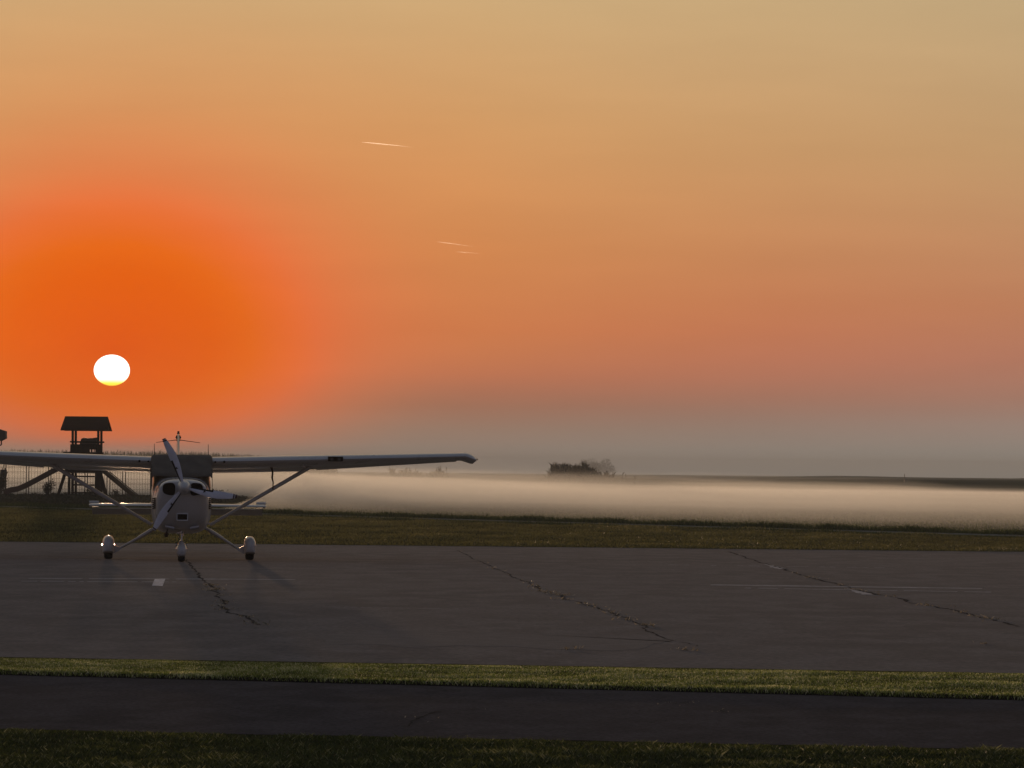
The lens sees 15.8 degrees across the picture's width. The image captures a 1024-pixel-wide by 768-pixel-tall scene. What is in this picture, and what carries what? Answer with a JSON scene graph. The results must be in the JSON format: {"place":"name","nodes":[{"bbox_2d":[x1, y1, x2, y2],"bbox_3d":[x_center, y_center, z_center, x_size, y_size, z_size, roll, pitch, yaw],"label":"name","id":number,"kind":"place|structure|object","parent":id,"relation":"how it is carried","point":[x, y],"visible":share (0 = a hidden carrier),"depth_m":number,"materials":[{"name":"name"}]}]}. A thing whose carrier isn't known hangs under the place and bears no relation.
{"place":"outdoors","nodes":[
{"label":"outdoors","id":0,"kind":"place"},
{"bbox_2d":[0,429,6,445],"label":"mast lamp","id":1,"kind":"object","parent":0,"point":[3,434],"visible":1,"depth_m":201.71,"materials":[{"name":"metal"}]},
{"bbox_2d":[0,448,340,484],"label":"corn field","id":2,"kind":"structure","parent":0,"point":[315,476],"depth_m":399.39,"materials":[{"name":"beige plant"}]},
{"bbox_2d":[0,675,1023,748],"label":"road","id":3,"kind":"structure","parent":0,"point":[145,705],"depth_m":25.33,"materials":[{"name":"grey asphalt"}]},
{"bbox_2d":[406,709,468,726],"bbox_3d":[-0.564,2.241,24.794,0.219,0.001,1.924,0,-1,13],"label":"pavement crack","id":4,"kind":"object","parent":3,"relation":"on","point":[423,716],"visible":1,"depth_m":24.76,"materials":[{"name":"black asphalt"}]},
{"bbox_2d":[0,727,1023,767],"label":"lawn","id":5,"kind":"structure","parent":0,"point":[393,765],"depth_m":21.80,"materials":[{"name":"plant"}]},
{"bbox_2d":[0,0,1023,477],"label":"sky","id":6,"kind":"structure","parent":0,"point":[645,237],"materials":[{"name":"orange"}]},
{"bbox_2d":[1,472,1023,535],"bbox_3d":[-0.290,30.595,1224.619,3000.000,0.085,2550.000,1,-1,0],"label":"ground","id":7,"kind":"structure","parent":0,"point":[796,499],"depth_m":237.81,"materials":[{"name":"beige plant"}]},
{"bbox_2d":[0,468,6,493],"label":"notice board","id":8,"kind":"object","parent":7,"relation":"on","point":[2,471],"visible":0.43,"depth_m":202.91,"materials":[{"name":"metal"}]},
{"bbox_2d":[0,472,8,494],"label":"shrub","id":9,"kind":"object","parent":7,"relation":"on","point":[3,480],"visible":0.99,"depth_m":195.84,"materials":[{"name":"green plant"}]},
{"bbox_2d":[42,479,55,494],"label":"shrub","id":10,"kind":"object","parent":7,"relation":"on","point":[47,489],"visible":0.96,"depth_m":198.90,"materials":[{"name":"green plant"}]},
{"bbox_2d":[3,416,140,496],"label":"play tower","id":11,"kind":"structure","parent":7,"relation":"on","point":[99,425],"depth_m":200.23,"materials":[{"name":"brown wood"}]},
{"bbox_2d":[0,464,150,494],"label":"fence","id":12,"kind":"object","parent":7,"relation":"on","point":[56,478],"visible":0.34,"depth_m":203.95,"materials":[{"name":"metal"}]},
{"bbox_2d":[84,488,96,494],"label":"shrub","id":13,"kind":"object","parent":7,"relation":"on","point":[88,493],"visible":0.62,"depth_m":196.87,"materials":[{"name":"green plant"}]},
{"bbox_2d":[0,492,270,504],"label":"weed bank","id":14,"kind":"structure","parent":7,"relation":"on","point":[62,499],"depth_m":182.90,"materials":[{"name":"green plant"}]},
{"bbox_2d":[388,466,447,487],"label":"corn clump","id":15,"kind":"object","parent":7,"relation":"on","point":[440,481],"visible":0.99,"depth_m":351.64,"materials":[{"name":"beige plant"}]},
{"bbox_2d":[0,506,1023,551],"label":"mown grass","id":16,"kind":"structure","parent":7,"relation":"on","point":[195,542],"depth_m":93.62,"materials":[{"name":"plant"}]},
{"bbox_2d":[0,542,1023,672],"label":"apron","id":17,"kind":"object","parent":7,"relation":"on","point":[719,615],"visible":0.81,"depth_m":46.07,"materials":[{"name":"grey asphalt"}]},
{"bbox_2d":[69,581,132,581],"bbox_3d":[-6.004,2.871,53.586,2.238,0.001,0.210,1,-1,-8],"label":"painted line","id":18,"kind":"object","parent":17,"relation":"on","point":[103,581],"visible":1,"depth_m":53.60,"materials":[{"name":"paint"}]},
{"bbox_2d":[152,579,164,585],"bbox_3d":[-5.133,2.878,53.542,0.158,0.001,3.455,1,-1,-5],"label":"painted mark","id":19,"kind":"object","parent":17,"relation":"on","point":[158,582],"visible":1,"depth_m":53.37,"materials":[{"name":"white paint"}]},
{"bbox_2d":[186,559,209,583],"bbox_3d":[-5.537,3.103,63.276,0.164,0.001,21.928,1,-1,-6],"label":"pavement crack","id":20,"kind":"object","parent":17,"relation":"on","point":[196,571],"visible":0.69,"depth_m":58.09,"materials":[{"name":"black asphalt"}]},
{"bbox_2d":[209,585,260,624],"bbox_3d":[-3.586,2.709,45.813,0.280,0.001,13.225,1,-1,-7],"label":"pavement crack","id":21,"kind":"object","parent":17,"relation":"on","point":[228,609],"visible":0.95,"depth_m":43.83,"materials":[{"name":"black asphalt"}]},
{"bbox_2d":[0,431,477,561],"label":"light aircraft","id":22,"kind":"object","parent":17,"relation":"on","point":[182,493],"visible":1,"depth_m":66.44,"materials":[{"name":"white paint"}]},
{"bbox_2d":[459,551,530,583],"bbox_3d":[-0.419,3.192,65.010,0.132,0.001,23.256,1,-1,-4],"label":"pavement crack","id":23,"kind":"object","parent":17,"relation":"on","point":[494,568],"visible":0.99,"depth_m":62.73,"materials":[{"name":"black asphalt"}]},
{"bbox_2d":[535,586,645,625],"bbox_3d":[0.872,2.766,46.438,0.215,0.001,13.990,1,-1,-5],"label":"pavement crack","id":24,"kind":"object","parent":17,"relation":"on","point":[589,605],"visible":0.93,"depth_m":45.15,"materials":[{"name":"black asphalt"}]},
{"bbox_2d":[198,553,1011,717],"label":"crack weeds","id":25,"kind":"object","parent":17,"relation":"on","point":[558,594],"visible":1,"depth_m":45.06,"materials":[{"name":"green plant"}]},
{"bbox_2d":[728,551,796,573],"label":"pavement crack","id":26,"kind":"object","parent":17,"relation":"on","point":[764,563],"visible":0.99,"depth_m":68.37,"materials":[{"name":"black asphalt"}]},
{"bbox_2d":[847,588,875,594],"bbox_3d":[4.873,2.944,52.335,0.205,0.001,3.269,1,-1,-3],"label":"painted mark","id":27,"kind":"object","parent":17,"relation":"on","point":[861,592],"visible":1,"depth_m":51.84,"materials":[{"name":"paint"}]},
{"bbox_2d":[742,585,981,588],"bbox_3d":[4.937,2.997,54.528,4.004,0.001,0.380,0,-1,8],"label":"painted line","id":28,"kind":"object","parent":17,"relation":"on","point":[851,586],"visible":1,"depth_m":54.51,"materials":[{"name":"paint"}]},
{"bbox_2d":[766,588,965,591],"bbox_3d":[4.964,2.962,53.044,3.854,0.001,0.211,0,-1,14],"label":"painted line","id":29,"kind":"object","parent":17,"relation":"on","point":[847,589],"visible":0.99,"depth_m":53.09,"materials":[{"name":"paint"}]},
{"bbox_2d":[800,574,1016,625],"bbox_3d":[5.125,2.914,51.001,0.233,0.001,20.579,1,-1,-3],"label":"pavement crack","id":30,"kind":"object","parent":17,"relation":"on","point":[905,600],"visible":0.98,"depth_m":48.33,"materials":[{"name":"black asphalt"}]},
{"bbox_2d":[0,657,1023,699],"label":"grass verge","id":31,"kind":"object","parent":7,"relation":"on","point":[665,668],"depth_m":30.06,"materials":[{"name":"plant"}]},
{"bbox_2d":[0,501,1023,537],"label":"rank grass","id":32,"kind":"structure","parent":7,"relation":"on","point":[622,521],"depth_m":117.57,"materials":[{"name":"green plant"}]},
{"bbox_2d":[0,671,1023,700],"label":"verge edge","id":33,"kind":"object","parent":7,"relation":"on","point":[499,686],"visible":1,"depth_m":28.36,"materials":[{"name":"soil"}]},
{"bbox_2d":[544,464,557,489],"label":"corn clump","id":34,"kind":"object","parent":7,"relation":"on","point":[551,478],"visible":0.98,"depth_m":330.30,"materials":[{"name":"beige plant"}]},
{"bbox_2d":[549,460,598,489],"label":"corn clump","id":35,"kind":"object","parent":7,"relation":"on","point":[575,477],"visible":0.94,"depth_m":330.73,"materials":[{"name":"beige plant"}]},
{"bbox_2d":[580,459,615,473],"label":"broadleaf tree","id":36,"kind":"object","parent":7,"relation":"on","point":[595,465],"visible":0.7,"depth_m":2397.33,"materials":[{"name":"grey plant"}]},
{"bbox_2d":[591,467,616,490],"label":"corn clump","id":37,"kind":"object","parent":7,"relation":"on","point":[607,483],"visible":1,"depth_m":330.22,"materials":[{"name":"beige plant"}]},
{"bbox_2d":[3,506,1023,536],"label":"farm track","id":38,"kind":"structure","parent":0,"point":[644,524],"depth_m":114.08,"materials":[{"name":"brown soil"}]},
{"bbox_2d":[331,477,1023,490],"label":"fog","id":39,"kind":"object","parent":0,"point":[914,484],"depth_m":423.76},
{"bbox_2d":[643,476,1023,479],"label":"hill","id":40,"kind":"structure","parent":0,"point":[831,477],"depth_m":1051.10,"materials":[{"name":"grey"}]},
{"bbox_2d":[811,489,1023,495],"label":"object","id":41,"kind":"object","parent":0,"point":[955,492],"visible":1,"depth_m":344.93,"materials":[{"name":"concrete"}]}
]}

